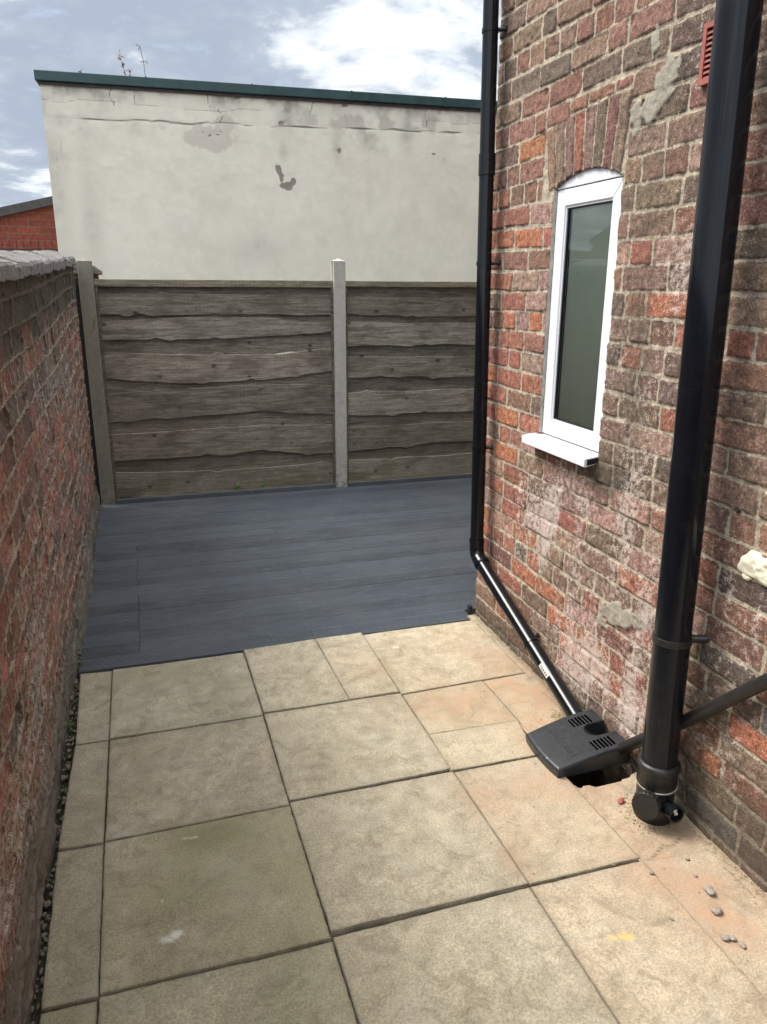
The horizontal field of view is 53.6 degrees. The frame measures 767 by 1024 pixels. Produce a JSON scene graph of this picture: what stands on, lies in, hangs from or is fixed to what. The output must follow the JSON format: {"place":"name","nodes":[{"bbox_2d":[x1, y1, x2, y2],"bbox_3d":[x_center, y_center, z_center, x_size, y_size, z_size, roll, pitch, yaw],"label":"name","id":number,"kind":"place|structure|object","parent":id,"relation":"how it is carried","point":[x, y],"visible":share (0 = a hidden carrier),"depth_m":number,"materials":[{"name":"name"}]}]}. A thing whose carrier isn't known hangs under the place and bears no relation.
{"place":"outdoors","nodes":[
{"label":"outdoors","id":0,"kind":"place"},
{"bbox_2d":[0,0,500,206],"label":"sky","id":1,"kind":"structure","parent":0,"point":[433,48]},
{"bbox_2d":[31,471,629,1023],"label":"ground","id":2,"kind":"structure","parent":0,"point":[49,909],"depth_m":2.76,"materials":[{"name":"soil"}]},
{"bbox_2d":[0,196,57,251],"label":"red brick outbuilding","id":3,"kind":"structure","parent":2,"relation":"on","point":[28,226],"depth_m":8.63,"materials":[{"name":"brick"}]},
{"bbox_2d":[0,250,119,1023],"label":"garden wall","id":4,"kind":"structure","parent":2,"relation":"on","point":[50,505],"depth_m":2.63,"materials":[{"name":"brick"}]},
{"bbox_2d":[30,512,100,1023],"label":"gravel","id":5,"kind":"structure","parent":2,"relation":"on","point":[48,903],"depth_m":2.49,"materials":[{"name":"grey gravel"}]},
{"bbox_2d":[34,70,497,353],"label":"rendered building","id":6,"kind":"structure","parent":2,"relation":"on","point":[165,178],"depth_m":7.75,"materials":[{"name":"beige paint"}]},
{"bbox_2d":[118,50,131,75],"bbox_3d":[-2.459,-4.255,7.218,0.138,0.247,0.068,-5,17,-17],"label":"roof weed","id":7,"kind":"object","parent":6,"relation":"on","point":[119,58],"visible":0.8,"depth_m":7.21,"materials":[{"name":"plant"}]},
{"bbox_2d":[136,44,147,72],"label":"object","id":8,"kind":"object","parent":6,"relation":"on","point":[142,58],"visible":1,"depth_m":7.22,"materials":[{"name":"metal"}]},
{"bbox_2d":[79,478,476,677],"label":"deck","id":9,"kind":"structure","parent":2,"relation":"on","point":[205,577],"depth_m":4.73,"materials":[{"name":"wood"}]},
{"bbox_2d":[77,258,115,504],"bbox_3d":[-2.225,-0.960,5.897,0.102,1.926,0.104,-5,17,-17],"label":"fence post","id":10,"kind":"object","parent":9,"relation":"on","point":[92,345],"visible":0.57,"depth_m":5.83,"materials":[{"name":"concrete"}]},
{"bbox_2d":[75,278,101,503],"bbox_3d":[-2.293,-0.884,5.897,0.030,1.780,0.040,-5,17,-17],"label":"edge board","id":11,"kind":"object","parent":10,"relation":"attached to","point":[86,381],"visible":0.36,"depth_m":5.85,"materials":[{"name":"black wood"}]},
{"bbox_2d":[93,279,335,498],"bbox_3d":[-1.304,-1.004,6.213,1.842,1.715,0.093,-5,17,-17],"label":"timber fence","id":12,"kind":"object","parent":9,"relation":"on","point":[207,388],"visible":1,"depth_m":6.17,"materials":[{"name":"wood"}]},
{"bbox_2d":[116,483,335,503],"bbox_3d":[-1.291,-0.158,6.392,1.823,0.035,0.033,-5,17,-17],"label":"base batten","id":13,"kind":"object","parent":9,"relation":"on","point":[217,494],"visible":1,"depth_m":6.36,"materials":[{"name":"wood"}]},
{"bbox_2d":[232,482,242,488],"bbox_3d":[-1.234,-0.211,6.412,0.069,0.068,0.074,14,21,39],"label":"weed","id":14,"kind":"object","parent":9,"relation":"on","point":[237,485],"visible":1,"depth_m":6.41,"materials":[{"name":"green plant"}]},
{"bbox_2d":[331,259,346,486],"bbox_3d":[-0.377,-1.131,6.462,0.100,1.952,0.104,-5,17,-17],"label":"fence post","id":15,"kind":"object","parent":9,"relation":"on","point":[339,285],"visible":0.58,"depth_m":6.39,"materials":[{"name":"concrete"}]},
{"bbox_2d":[348,473,471,486],"bbox_3d":[0.602,-0.322,6.975,1.912,0.035,0.033,-5,17,-17],"label":"base batten","id":16,"kind":"object","parent":9,"relation":"on","point":[404,480],"visible":0.56,"depth_m":6.84,"materials":[{"name":"wood"}]},
{"bbox_2d":[345,281,475,481],"bbox_3d":[0.541,-1.163,6.781,1.847,1.715,0.093,-5,17,-17],"label":"timber fence","id":17,"kind":"object","parent":9,"relation":"on","point":[410,353],"visible":0.6,"depth_m":6.65,"materials":[{"name":"wood"}]},
{"bbox_2d":[467,604,472,614],"bbox_3d":[0.467,0.527,4.097,0.020,0.050,0.028,-5,17,-17],"label":"corner batten","id":18,"kind":"object","parent":9,"relation":"on","point":[469,609],"visible":1,"depth_m":4.09,"materials":[{"name":"black plastic"}]},
{"bbox_2d":[567,765,629,787],"bbox_3d":[0.742,1.100,2.879,0.320,0.255,0.320,-5,17,-17],"label":"gully pit","id":19,"kind":"object","parent":2,"relation":"in","point":[606,776],"depth_m":3.02,"materials":[{"name":"soil"}]},
{"bbox_2d":[475,0,766,892],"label":"brick house","id":20,"kind":"structure","parent":2,"relation":"on","point":[601,104],"depth_m":2.68,"materials":[{"name":"brick"}]},
{"bbox_2d":[469,0,582,715],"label":"rain downpipe","id":21,"kind":"object","parent":20,"relation":"attached to","point":[542,661],"visible":0.98,"depth_m":3.45,"materials":[{"name":"black plastic"}]},
{"bbox_2d":[522,168,623,467],"bbox_3d":[0.746,-0.748,2.938,0.142,1.062,0.498,-5,17,-17],"label":"window","id":22,"kind":"structure","parent":20,"relation":"in","point":[589,203],"depth_m":2.94,"materials":[{"name":"white plastic"}]},
{"bbox_2d":[618,673,766,754],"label":"waste pipe","id":23,"kind":"object","parent":20,"relation":"attached to","point":[745,691],"visible":0.65,"depth_m":2.28,"materials":[{"name":"black plastic"}]},
{"bbox_2d":[631,0,763,825],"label":"soil pipe","id":24,"kind":"object","parent":20,"relation":"attached to","point":[733,58],"visible":1,"depth_m":2.13,"materials":[{"name":"black plastic"}]},
{"bbox_2d":[39,614,766,1023],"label":"paving","id":25,"kind":"structure","parent":0,"point":[185,890],"depth_m":2.33,"materials":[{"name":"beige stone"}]},
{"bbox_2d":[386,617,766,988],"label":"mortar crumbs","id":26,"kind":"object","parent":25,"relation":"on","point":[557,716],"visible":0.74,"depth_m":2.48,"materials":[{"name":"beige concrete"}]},
{"bbox_2d":[526,709,629,777],"bbox_3d":[0.724,0.872,2.872,0.304,0.089,0.262,-5,17,-17],"label":"drain cover","id":27,"kind":"object","parent":25,"relation":"on","point":[579,743],"visible":0.96,"depth_m":2.83,"materials":[{"name":"black plastic"}]},
{"bbox_2d":[617,797,624,803],"bbox_3d":[0.817,0.994,2.612,0.023,0.016,0.032,11,20,31],"label":"stone","id":28,"kind":"object","parent":25,"relation":"on","point":[620,800],"visible":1,"depth_m":2.61,"materials":[{"name":"stone"}]},
{"bbox_2d":[703,885,714,895],"bbox_3d":[0.956,1.109,2.223,0.028,0.020,0.041,-5,17,-17],"label":"stone","id":29,"kind":"object","parent":25,"relation":"on","point":[709,889],"visible":1,"depth_m":2.22,"materials":[{"name":"grey stone"}]},
{"bbox_2d":[710,907,722,914],"bbox_3d":[0.945,1.131,2.151,0.035,0.018,0.026,2,17,7],"label":"stone","id":30,"kind":"object","parent":25,"relation":"on","point":[716,910],"visible":1,"depth_m":2.15,"materials":[{"name":"grey stone"}]},
{"bbox_2d":[720,934,736,940],"bbox_3d":[0.938,1.158,2.064,0.041,0.014,0.020,-1,17,-4],"label":"stone","id":31,"kind":"object","parent":25,"relation":"on","point":[727,937],"visible":1,"depth_m":2.06,"materials":[{"name":"grey stone"}]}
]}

